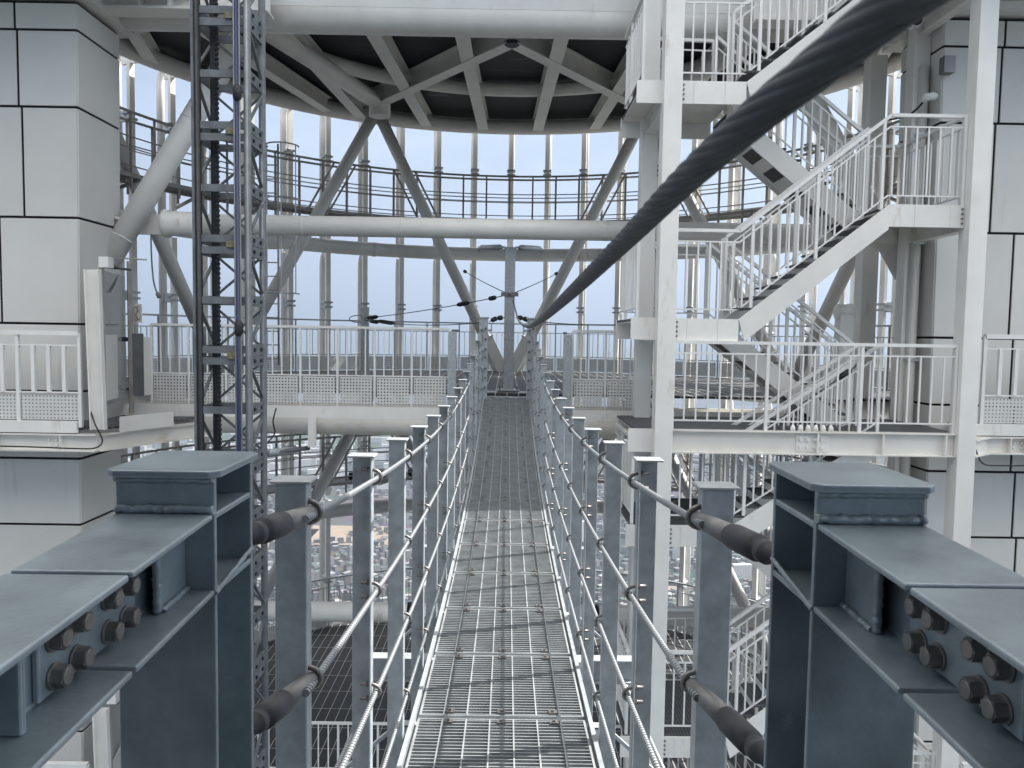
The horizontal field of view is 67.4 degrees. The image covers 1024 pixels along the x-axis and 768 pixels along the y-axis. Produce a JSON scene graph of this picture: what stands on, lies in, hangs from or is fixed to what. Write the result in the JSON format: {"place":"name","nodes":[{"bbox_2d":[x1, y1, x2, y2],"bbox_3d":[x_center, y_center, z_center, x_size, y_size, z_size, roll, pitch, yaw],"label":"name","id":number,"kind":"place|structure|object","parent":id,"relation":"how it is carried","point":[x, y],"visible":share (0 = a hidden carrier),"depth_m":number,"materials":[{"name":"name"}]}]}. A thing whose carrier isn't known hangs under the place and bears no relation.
{"place":"outdoors","nodes":[
{"label":"outdoors","id":0,"kind":"place"},
{"bbox_2d":[0,1,120,767],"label":"cladding tower","id":1,"kind":"structure","parent":0,"point":[59,145],"depth_m":15.49,"materials":[{"name":"white"}]},
{"bbox_2d":[107,33,242,266],"bbox_3d":[-7.539,-5.298,17.205,3.180,5.451,0.505,-1,4,-29],"label":"brace tube","id":2,"kind":"object","parent":1,"relation":"attached to","point":[132,219],"visible":0.72,"depth_m":16.90,"materials":[{"name":"white paint"}]},
{"bbox_2d":[150,235,160,297],"bbox_3d":[-7.713,-2.540,16.627,0.224,1.370,0.100,1,4,0],"label":"dangling cable","id":3,"kind":"object","parent":2,"relation":"hanging from","point":[158,295],"visible":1,"depth_m":16.62,"materials":[{"name":"rubber"}]},
{"bbox_2d":[139,209,827,245],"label":"chord tube","id":4,"kind":"object","parent":2,"relation":"attached to","point":[166,223],"visible":0.69,"depth_m":17.07,"materials":[{"name":"white paint"}]},
{"bbox_2d":[254,600,768,626],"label":"chord tube","id":5,"kind":"object","parent":1,"relation":"attached to","point":[326,611],"visible":0.05,"depth_m":17.64,"materials":[{"name":"white paint"}]},
{"bbox_3d":[-11.510,9.221,16.239,9.490,0.640,2.504,1,4,0],"label":"balcony","id":6,"kind":"object","parent":1,"relation":"attached to","visible":0},
{"bbox_2d":[42,761,89,767],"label":"balcony railing","id":7,"kind":"object","parent":6,"relation":"on","point":[66,764],"visible":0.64,"depth_m":14.92,"materials":[{"name":"metal"}]},
{"bbox_2d":[92,691,120,767],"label":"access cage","id":8,"kind":"object","parent":6,"relation":"on","point":[103,733],"visible":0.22,"depth_m":14.87,"materials":[{"name":"metal"}]},
{"bbox_2d":[311,525,387,544],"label":"school yard ground","id":9,"kind":"structure","parent":0,"point":[339,531],"depth_m":2934.41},
{"bbox_2d":[152,433,708,456],"bbox_3d":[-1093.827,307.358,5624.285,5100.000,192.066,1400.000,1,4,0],"label":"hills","id":10,"kind":"structure","parent":0,"point":[225,436],"depth_m":5162.55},
{"bbox_2d":[128,403,834,409],"bbox_3d":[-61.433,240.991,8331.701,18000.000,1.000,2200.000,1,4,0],"label":"river","id":11,"kind":"structure","parent":0,"point":[716,406],"depth_m":8688.21,"materials":[{"name":"grey liquid"}]},
{"bbox_2d":[126,314,875,361],"bbox_3d":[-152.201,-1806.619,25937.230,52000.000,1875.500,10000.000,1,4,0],"label":"mountains","id":12,"kind":"structure","parent":0,"point":[416,343],"depth_m":24048.23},
{"bbox_2d":[118,370,890,438],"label":"ring platform","id":13,"kind":"structure","parent":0,"point":[344,419],"depth_m":16.91,"materials":[{"name":"white paint"}]},
{"bbox_2d":[0,412,208,451],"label":"balcony","id":14,"kind":"structure","parent":13,"relation":"attached to","point":[144,429],"depth_m":14.63,"materials":[{"name":"white paint"}]},
{"bbox_2d":[0,330,83,427],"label":"balcony railing","id":15,"kind":"object","parent":14,"relation":"on","point":[18,407],"visible":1,"depth_m":14.49,"materials":[{"name":"metal"}]},
{"bbox_2d":[83,256,151,429],"bbox_3d":[-7.885,-0.915,15.524,0.590,3.407,2.571,0,4,-11],"label":"access cage","id":16,"kind":"object","parent":14,"relation":"on","point":[103,354],"visible":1,"depth_m":14.90,"materials":[{"name":"white paint"}]},
{"bbox_2d":[0,411,102,449],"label":"power cable","id":17,"kind":"object","parent":16,"relation":"hanging from","point":[64,447],"visible":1,"depth_m":14.38,"materials":[{"name":"black rubber"}]},
{"bbox_2d":[133,304,141,322],"bbox_3d":[-8.099,-1.527,16.595,0.190,0.405,0.048,1,4,0],"label":"notice plate","id":18,"kind":"object","parent":16,"relation":"attached to","point":[137,313],"visible":1,"depth_m":16.58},
{"bbox_2d":[118,128,224,372],"bbox_3d":[-9.608,-4.409,20.577,0.531,8.692,5.288,2,4,22],"label":"brace tube","id":19,"kind":"object","parent":13,"relation":"on","point":[172,268],"visible":0.22,"depth_m":21.15,"materials":[{"name":"white paint"}]},
{"bbox_2d":[120,210,813,261],"bbox_3d":[-0.095,-4.340,23.265,21.140,0.490,8.663,1,4,0],"label":"ring tube","id":20,"kind":"object","parent":19,"relation":"attached to","point":[372,249],"visible":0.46,"depth_m":26.31,"materials":[{"name":"white paint"}]},
{"bbox_2d":[478,244,504,254],"bbox_3d":[-0.936,-3.865,22.404,0.582,0.924,9.838,1,4,-6],"label":"mast stay","id":21,"kind":"object","parent":20,"relation":"attached to","point":[491,247],"visible":1,"depth_m":17.96,"materials":[{"name":"metal"}]},
{"bbox_2d":[516,245,542,255],"bbox_3d":[0.785,-3.839,22.418,0.589,0.924,9.831,1,4,5],"label":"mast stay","id":22,"kind":"object","parent":20,"relation":"attached to","point":[529,248],"visible":1,"depth_m":17.97,"materials":[{"name":"metal"}]},
{"bbox_2d":[202,119,212,448],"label":"facade fin","id":23,"kind":"object","parent":13,"relation":"attached to","point":[205,288],"visible":0.02,"depth_m":24.20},
{"bbox_2d":[240,98,257,633],"bbox_3d":[-8.543,3.477,25.449,1.392,39.580,0.300,4,5,44],"label":"facade fin","id":24,"kind":"object","parent":13,"relation":"attached to","point":[243,260],"visible":0.05,"depth_m":25.13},
{"bbox_2d":[266,141,299,364],"bbox_3d":[-6.095,-3.384,20.220,0.887,5.798,0.538,1,4,0],"label":"caged ladder","id":25,"kind":"object","parent":13,"relation":"on","point":[278,292],"visible":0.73,"depth_m":20.15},
{"bbox_2d":[267,446,309,455],"bbox_3d":[-4.657,1.367,15.893,0.168,0.362,2.419,1,4,4],"label":"support arm","id":26,"kind":"object","parent":13,"relation":"attached to","point":[281,451],"visible":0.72,"depth_m":15.69},
{"bbox_2d":[267,408,276,443],"bbox_3d":[-4.959,0.917,15.551,0.093,0.669,2.219,0,4,-9],"label":"power cable","id":27,"kind":"object","parent":26,"relation":"attached to","point":[273,426],"visible":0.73,"depth_m":16.55,"materials":[{"name":"black rubber"}]},
{"bbox_2d":[150,323,449,406],"bbox_3d":[-4.655,-0.337,16.895,6.571,1.894,0.056,1,4,0],"label":"platform railing","id":28,"kind":"object","parent":13,"relation":"attached to","point":[300,375],"visible":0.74,"depth_m":16.91,"materials":[{"name":"metal"}]},
{"bbox_2d":[227,113,377,372],"bbox_3d":[-6.610,-4.599,24.316,5.073,8.685,0.391,-1,4,-32],"label":"brace tube","id":29,"kind":"object","parent":13,"relation":"on","point":[336,180],"visible":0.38,"depth_m":24.45,"materials":[{"name":"white paint"}]},
{"bbox_2d":[308,416,315,446],"bbox_3d":[-4.342,1.030,16.693,0.150,0.676,0.140,1,4,0],"label":"rail bracket","id":30,"kind":"object","parent":13,"relation":"attached to","point":[311,431],"visible":1,"depth_m":16.63,"materials":[{"name":"metal"}]},
{"bbox_2d":[353,308,376,379],"bbox_3d":[-4.096,-1.118,21.389,0.600,2.003,0.500,1,4,0],"label":"anchor post","id":31,"kind":"object","parent":13,"relation":"on","point":[364,314],"visible":0.73,"depth_m":21.29,"materials":[{"name":"metal"}]},
{"bbox_2d":[349,315,394,324],"bbox_3d":[-3.874,-1.772,21.221,1.283,0.266,0.115,1,4,0],"label":"wire loop","id":32,"kind":"object","parent":31,"relation":"hanging from","point":[385,321],"visible":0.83,"depth_m":21.20,"materials":[{"name":"black rubber"}]},
{"bbox_2d":[377,119,490,336],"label":"brace tube","id":33,"kind":"object","parent":13,"relation":"on","point":[409,178],"visible":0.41,"depth_m":26.02,"materials":[{"name":"white paint"}]},
{"bbox_2d":[448,329,458,395],"bbox_3d":[-1.303,-0.153,16.867,0.260,2.084,0.200,1,4,0],"label":"stanchion","id":34,"kind":"object","parent":13,"relation":"on","point":[452,349],"visible":0.54,"depth_m":16.78,"materials":[{"name":"metal"}]},
{"bbox_2d":[478,317,488,407],"bbox_3d":[-0.637,-0.409,17.045,0.230,2.144,0.360,1,4,0],"label":"bridge end post","id":35,"kind":"object","parent":13,"relation":"attached to","point":[483,323],"visible":0.67,"depth_m":16.90,"materials":[{"name":"metal"}]},
{"bbox_2d":[365,319,478,325],"bbox_3d":[-2.327,-1.543,19.133,0.110,0.172,5.473,-2,5,-40],"label":"guy wire","id":36,"kind":"object","parent":35,"relation":"attached to","point":[373,321],"visible":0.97,"depth_m":19.73,"materials":[{"name":"black metal"}]},
{"bbox_2d":[489,315,504,321],"bbox_3d":[-0.333,-1.461,17.214,0.110,0.167,0.560,3,4,36],"label":"guy wire","id":37,"kind":"object","parent":35,"relation":"attached to","point":[495,318],"visible":1,"depth_m":17.14,"materials":[{"name":"black metal"}]},
{"bbox_2d":[488,335,503,371],"bbox_3d":[-0.693,-1.059,27.484,1.018,1.408,0.500,-1,4,-23],"label":"brace shoe","id":38,"kind":"object","parent":13,"relation":"on","point":[495,360],"visible":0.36,"depth_m":27.31,"materials":[{"name":"white paint"}]},
{"bbox_2d":[334,391,664,767],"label":"footbridge deck","id":39,"kind":"structure","parent":13,"relation":"attached to","point":[501,685],"depth_m":5.54,"materials":[{"name":"metal"}]},
{"bbox_2d":[252,329,484,767],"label":"cable railing","id":40,"kind":"object","parent":39,"relation":"attached to","point":[450,442],"visible":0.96,"depth_m":3.15,"materials":[{"name":"metal"}]},
{"bbox_2d":[0,450,257,767],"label":"end frame","id":41,"kind":"object","parent":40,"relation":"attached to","point":[141,600],"visible":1,"depth_m":1.48,"materials":[{"name":"grey metal"}]},
{"bbox_2d":[529,330,771,767],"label":"cable railing","id":42,"kind":"object","parent":39,"relation":"attached to","point":[716,719],"visible":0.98,"depth_m":3.15,"materials":[{"name":"metal"}]},
{"bbox_2d":[763,461,1023,767],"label":"end frame","id":43,"kind":"object","parent":39,"relation":"attached to","point":[890,613],"visible":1,"depth_m":1.38,"materials":[{"name":"grey metal"}]},
{"bbox_2d":[120,313,892,388],"bbox_3d":[-0.149,-1.086,23.897,21.524,1.746,8.383,1,4,0],"label":"platform railing","id":44,"kind":"object","parent":13,"relation":"on","point":[459,364],"visible":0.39,"depth_m":26.19,"materials":[{"name":"metal"}]},
{"bbox_2d":[497,247,518,390],"bbox_3d":[-0.060,-1.474,17.692,0.500,3.305,0.500,1,4,0],"label":"mast","id":45,"kind":"object","parent":13,"relation":"on","point":[508,370],"visible":0.92,"depth_m":17.57,"materials":[{"name":"metal"}]},
{"bbox_2d":[364,294,509,319],"bbox_3d":[-2.068,-1.911,19.351,5.473,0.570,0.110,4,5,42],"label":"guy wire","id":46,"kind":"object","parent":45,"relation":"attached to","point":[465,303],"visible":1,"depth_m":18.60,"materials":[{"name":"black metal"}]},
{"bbox_2d":[516,272,557,291],"bbox_3d":[0.707,-2.823,21.159,0.110,1.148,7.582,2,4,11],"label":"guy wire","id":47,"kind":"object","parent":45,"relation":"attached to","point":[555,273],"visible":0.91,"depth_m":21.66,"materials":[{"name":"black metal"}]},
{"bbox_2d":[513,0,950,327],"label":"lifeline rope","id":48,"kind":"object","parent":45,"relation":"attached to","point":[857,34],"visible":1,"depth_m":0.47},
{"bbox_2d":[514,335,526,371],"bbox_3d":[0.344,-1.043,27.491,1.018,1.408,0.500,2,4,22],"label":"brace shoe","id":49,"kind":"object","parent":13,"relation":"on","point":[520,356],"visible":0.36,"depth_m":27.29,"materials":[{"name":"white paint"}]},
{"bbox_2d":[526,318,536,404],"bbox_3d":[0.413,-0.393,17.052,0.230,2.144,0.360,1,4,0],"label":"bridge end post","id":50,"kind":"object","parent":13,"relation":"attached to","point":[529,362],"visible":0.64,"depth_m":16.92,"materials":[{"name":"metal"}]},
{"bbox_2d":[543,322,615,324],"bbox_3d":[1.597,-1.314,16.760,2.326,0.118,0.110,2,4,15],"label":"guy wire","id":51,"kind":"object","parent":50,"relation":"attached to","point":[580,324],"visible":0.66,"depth_m":16.77,"materials":[{"name":"black metal"}]},
{"bbox_2d":[562,332,571,406],"bbox_3d":[1.204,-0.124,16.883,0.240,2.027,0.200,1,4,0],"label":"stanchion","id":52,"kind":"object","parent":13,"relation":"on","point":[567,346],"visible":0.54,"depth_m":16.80,"materials":[{"name":"metal"}]},
{"bbox_2d":[524,138,638,336],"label":"brace tube","id":53,"kind":"object","parent":13,"relation":"on","point":[604,192],"visible":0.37,"depth_m":26.09,"materials":[{"name":"white paint"}]},
{"bbox_2d":[570,330,632,409],"bbox_3d":[2.059,-0.235,16.942,1.512,1.894,0.056,1,4,0],"label":"platform railing","id":54,"kind":"object","parent":13,"relation":"attached to","point":[628,381],"visible":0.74,"depth_m":16.96,"materials":[{"name":"metal"}]},
{"bbox_2d":[650,152,658,455],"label":"facade fin","id":55,"kind":"object","parent":13,"relation":"attached to","point":[655,263],"visible":0.02,"depth_m":27.29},
{"bbox_2d":[657,139,788,374],"bbox_3d":[6.409,-4.400,24.406,5.073,8.685,0.391,3,4,31],"label":"brace tube","id":56,"kind":"object","parent":13,"relation":"on","point":[694,208],"visible":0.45,"depth_m":24.20,"materials":[{"name":"white paint"}]},
{"bbox_2d":[789,142,899,381],"bbox_3d":[9.452,-4.118,20.709,0.531,8.692,5.288,-1,4,-22],"label":"brace tube","id":57,"kind":"object","parent":13,"relation":"on","point":[838,285],"visible":0.23,"depth_m":21.61,"materials":[{"name":"white paint"}]},
{"bbox_2d":[120,106,898,222],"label":"ring walkway","id":58,"kind":"structure","parent":57,"relation":"attached to","point":[178,189],"depth_m":24.80,"materials":[{"name":"metal"}]},
{"bbox_2d":[833,304,855,399],"bbox_3d":[7.294,-0.704,16.933,0.360,2.096,0.340,1,4,0],"label":"utility post","id":59,"kind":"object","parent":13,"relation":"on","point":[844,315],"visible":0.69,"depth_m":16.77,"materials":[{"name":"metal"}]},
{"bbox_2d":[871,70,902,465],"bbox_3d":[10.409,3.976,22.253,1.392,39.580,0.300,-1,4,-25],"label":"facade fin","id":60,"kind":"object","parent":13,"relation":"attached to","point":[884,306],"visible":0.12,"depth_m":21.81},
{"bbox_2d":[126,350,886,637],"bbox_3d":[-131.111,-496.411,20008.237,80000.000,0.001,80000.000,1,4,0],"label":"ground","id":61,"kind":"structure","parent":0,"point":[343,521],"depth_m":3534.76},
{"bbox_2d":[128,433,870,579],"bbox_3d":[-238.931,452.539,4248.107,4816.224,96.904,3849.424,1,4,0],"label":"apartment blocks","id":62,"kind":"structure","parent":61,"relation":"on","point":[743,570],"depth_m":4358.76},
{"bbox_2d":[130,398,883,654],"bbox_3d":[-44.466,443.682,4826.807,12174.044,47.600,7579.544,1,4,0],"label":"city houses","id":63,"kind":"structure","parent":61,"relation":"on","point":[381,551],"depth_m":2572.00,"materials":[{"name":"concrete"}]},
{"bbox_2d":[126,344,886,388],"bbox_3d":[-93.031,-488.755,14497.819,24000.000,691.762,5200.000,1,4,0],"label":"hills","id":64,"kind":"structure","parent":0,"point":[705,348],"depth_m":13982.13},
{"bbox_2d":[119,0,901,134],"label":"ring platform","id":65,"kind":"structure","parent":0,"point":[530,67],"depth_m":20.95,"materials":[{"name":"white paint"}]},
{"bbox_2d":[0,0,148,38],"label":"soffit","id":66,"kind":"structure","parent":65,"relation":"attached to","point":[99,11],"depth_m":15.87,"materials":[{"name":"white paint"}]},
{"bbox_2d":[118,55,140,463],"bbox_3d":[-10.794,3.647,22.191,1.392,39.580,0.300,3,4,25],"label":"facade fin","id":67,"kind":"object","parent":65,"relation":"attached to","point":[130,76],"visible":0.14,"depth_m":21.69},
{"bbox_2d":[156,71,179,450],"bbox_3d":[-10.169,3.583,23.360,1.392,39.580,0.300,3,4,31],"label":"facade fin","id":68,"kind":"object","parent":65,"relation":"attached to","point":[171,297],"visible":0.1,"depth_m":22.92,"materials":[{"name":"metal"}]},
{"bbox_2d":[104,0,273,19],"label":"girder","id":69,"kind":"object","parent":65,"relation":"attached to","point":[152,8],"visible":0.52,"depth_m":15.81,"materials":[{"name":"metal"}]},
{"bbox_2d":[190,0,268,767],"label":"hoist mast","id":70,"kind":"object","parent":65,"relation":"attached to","point":[248,246],"visible":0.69,"depth_m":13.46,"materials":[{"name":"metal"}]},
{"bbox_2d":[280,107,295,474],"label":"facade fin","id":71,"kind":"object","parent":65,"relation":"attached to","point":[286,135],"visible":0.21,"depth_m":26.00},
{"bbox_2d":[319,116,332,626],"bbox_3d":[-6.488,3.403,27.119,0.300,39.580,1.392,-1,4,-33],"label":"facade fin","id":72,"kind":"object","parent":65,"relation":"attached to","point":[325,302],"visible":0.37,"depth_m":27.06,"materials":[{"name":"metal"}]},
{"bbox_2d":[357,122,369,451],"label":"facade fin","id":73,"kind":"object","parent":65,"relation":"attached to","point":[362,441],"visible":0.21,"depth_m":27.43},
{"bbox_2d":[394,127,405,436],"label":"facade fin","id":74,"kind":"object","parent":65,"relation":"attached to","point":[399,271],"visible":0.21,"depth_m":27.93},
{"bbox_2d":[432,131,442,402],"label":"facade fin","id":75,"kind":"object","parent":65,"relation":"attached to","point":[436,262],"visible":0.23,"depth_m":28.26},
{"bbox_2d":[469,133,478,361],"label":"facade fin","id":76,"kind":"object","parent":65,"relation":"attached to","point":[474,169],"visible":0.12,"depth_m":28.42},
{"bbox_2d":[507,135,514,246],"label":"facade fin","id":77,"kind":"object","parent":65,"relation":"attached to","point":[511,154],"visible":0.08,"depth_m":28.30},
{"bbox_2d":[542,135,551,371],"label":"facade fin","id":78,"kind":"object","parent":65,"relation":"attached to","point":[547,171],"visible":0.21,"depth_m":28.42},
{"bbox_2d":[576,133,588,404],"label":"facade fin","id":79,"kind":"object","parent":65,"relation":"attached to","point":[581,307],"visible":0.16,"depth_m":28.28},
{"bbox_2d":[612,131,625,440],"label":"facade fin","id":80,"kind":"object","parent":65,"relation":"attached to","point":[616,307],"visible":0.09,"depth_m":27.89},
{"bbox_2d":[677,139,703,630],"bbox_3d":[6.084,3.598,27.156,0.300,39.580,1.392,3,4,32],"label":"facade fin","id":81,"kind":"object","parent":65,"relation":"attached to","point":[684,564],"visible":0.2,"depth_m":27.19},
{"bbox_2d":[720,158,741,481],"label":"facade fin","id":82,"kind":"object","parent":65,"relation":"attached to","point":[734,197],"visible":0.09,"depth_m":26.09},
{"bbox_2d":[749,121,782,651],"bbox_3d":[8.146,3.736,25.497,1.392,39.580,0.300,-3,5,-45],"label":"facade fin","id":83,"kind":"object","parent":65,"relation":"attached to","point":[755,595],"visible":0.12,"depth_m":25.45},
{"bbox_2d":[749,0,837,29],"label":"girder","id":84,"kind":"object","parent":65,"relation":"attached to","point":[773,15],"visible":0.28,"depth_m":15.90,"materials":[{"name":"metal"}]},
{"bbox_2d":[615,0,999,767],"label":"stair tower","id":85,"kind":"structure","parent":65,"relation":"attached to","point":[667,110],"depth_m":14.12,"materials":[{"name":"metal"}]},
{"bbox_2d":[770,349,866,424],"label":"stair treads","id":86,"kind":"object","parent":85,"relation":"on","point":[843,374],"visible":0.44,"depth_m":15.02,"materials":[{"name":"black metal"}]},
{"bbox_2d":[887,92,937,120],"bbox_3d":[8.110,-5.657,15.694,0.292,0.385,1.089,-1,4,-31],"label":"flood lamp","id":87,"kind":"object","parent":85,"relation":"attached to","point":[931,96],"visible":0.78,"depth_m":15.28,"materials":[{"name":"metal"}]},
{"bbox_2d":[908,18,922,29],"bbox_3d":[7.920,-7.468,15.089,0.270,0.947,0.258,1,4,0],"label":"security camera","id":88,"kind":"object","parent":85,"relation":"attached to","point":[916,24],"visible":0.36,"depth_m":15.04,"materials":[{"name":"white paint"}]},
{"bbox_3d":[11.950,9.460,15.462,7.600,0.580,1.577,1,4,0],"label":"balcony","id":89,"kind":"object","parent":85,"relation":"attached to","visible":0},
{"bbox_2d":[959,762,972,767],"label":"balcony railing","id":90,"kind":"object","parent":89,"relation":"on","point":[964,765],"visible":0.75,"depth_m":15.03,"materials":[{"name":"metal"}]},
{"bbox_2d":[794,119,822,460],"bbox_3d":[9.022,3.812,24.504,1.392,39.580,0.300,-2,5,-38],"label":"facade fin","id":91,"kind":"object","parent":65,"relation":"attached to","point":[812,300],"visible":0.04,"depth_m":24.15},
{"bbox_2d":[839,84,862,303],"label":"facade fin","id":92,"kind":"object","parent":65,"relation":"attached to","point":[851,114],"visible":0.06,"depth_m":22.85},
{"bbox_2d":[763,0,1023,52],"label":"soffit","id":93,"kind":"structure","parent":65,"relation":"attached to","point":[1011,9],"depth_m":15.17,"materials":[{"name":"white paint"}]},
{"bbox_2d":[254,622,766,767],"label":"ring platform","id":94,"kind":"structure","parent":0,"point":[332,697],"depth_m":21.97,"materials":[{"name":"white paint"}]},
{"bbox_2d":[254,394,372,600],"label":"brace tube","id":95,"kind":"object","parent":94,"relation":"on","point":[330,468],"visible":0.3,"depth_m":25.07,"materials":[{"name":"white paint"}]},
{"bbox_2d":[257,721,386,767],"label":"platform railing","id":96,"kind":"object","parent":94,"relation":"attached to","point":[328,723],"visible":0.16,"depth_m":17.41,"materials":[{"name":"metal"}]},
{"bbox_2d":[376,394,438,493],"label":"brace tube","id":97,"kind":"object","parent":94,"relation":"on","point":[409,444],"visible":0.04,"depth_m":26.34,"materials":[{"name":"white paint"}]},
{"bbox_2d":[254,567,768,654],"bbox_3d":[-0.289,7.845,24.462,21.524,1.746,8.383,1,4,0],"label":"platform railing","id":98,"kind":"object","parent":94,"relation":"on","point":[314,625],"visible":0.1,"depth_m":26.64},
{"bbox_2d":[571,398,632,497],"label":"brace tube","id":99,"kind":"object","parent":94,"relation":"on","point":[601,448],"visible":0.06,"depth_m":26.39,"materials":[{"name":"white paint"}]},
{"bbox_2d":[615,725,755,767],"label":"platform railing","id":100,"kind":"object","parent":94,"relation":"attached to","point":[668,761],"visible":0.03,"depth_m":17.50,"materials":[{"name":"metal"}]},
{"bbox_2d":[651,404,767,660],"bbox_3d":[6.268,4.581,24.974,5.072,8.587,0.391,3,4,31],"label":"brace tube","id":101,"kind":"object","parent":94,"relation":"on","point":[739,595],"visible":0.25,"depth_m":24.43,"materials":[{"name":"white paint"}]},
{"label":"brace tube","id":102,"kind":"object","parent":94,"relation":"on","visible":0},
{"bbox_2d":[268,497,771,540],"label":"ring tube","id":103,"kind":"object","parent":102,"relation":"attached to","point":[346,509],"visible":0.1,"depth_m":26.39,"materials":[{"name":"white paint"}]},
{"bbox_2d":[121,434,886,504],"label":"ring walkway","id":104,"kind":"structure","parent":103,"relation":"on","point":[345,480],"depth_m":25.28,"materials":[{"name":"metal"}]},
{"bbox_2d":[122,58,900,350],"label":"sky","id":105,"kind":"structure","parent":0,"point":[529,157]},
{"bbox_2d":[887,18,1023,767],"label":"cladding tower","id":106,"kind":"structure","parent":0,"point":[997,529],"depth_m":15.61,"materials":[{"name":"white"}]},
{"bbox_2d":[782,43,897,279],"bbox_3d":[7.458,-5.069,17.309,3.180,5.451,0.505,3,4,28],"label":"brace tube","id":107,"kind":"object","parent":106,"relation":"attached to","point":[888,252],"visible":0.34,"depth_m":17.14,"materials":[{"name":"white paint"}]},
{"bbox_2d":[852,55,955,475],"bbox_3d":[8.172,1.925,16.751,0.418,18.300,2.406,0,4,-12],"label":"cable duct","id":108,"kind":"object","parent":106,"relation":"attached to","point":[873,115],"visible":0.61,"depth_m":17.00,"materials":[{"name":"metal"}]},
{"bbox_2d":[975,423,1023,457],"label":"balcony","id":109,"kind":"structure","parent":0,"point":[998,439],"depth_m":14.60,"materials":[{"name":"white paint"}]},
{"bbox_2d":[976,449,1023,465],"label":"power cable","id":110,"kind":"object","parent":109,"relation":"hanging from","point":[995,465],"visible":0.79,"depth_m":14.41,"materials":[{"name":"black rubber"}]},
{"bbox_2d":[978,334,1023,423],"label":"balcony railing","id":111,"kind":"object","parent":109,"relation":"on","point":[982,401],"visible":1,"depth_m":14.60,"materials":[{"name":"metal"}]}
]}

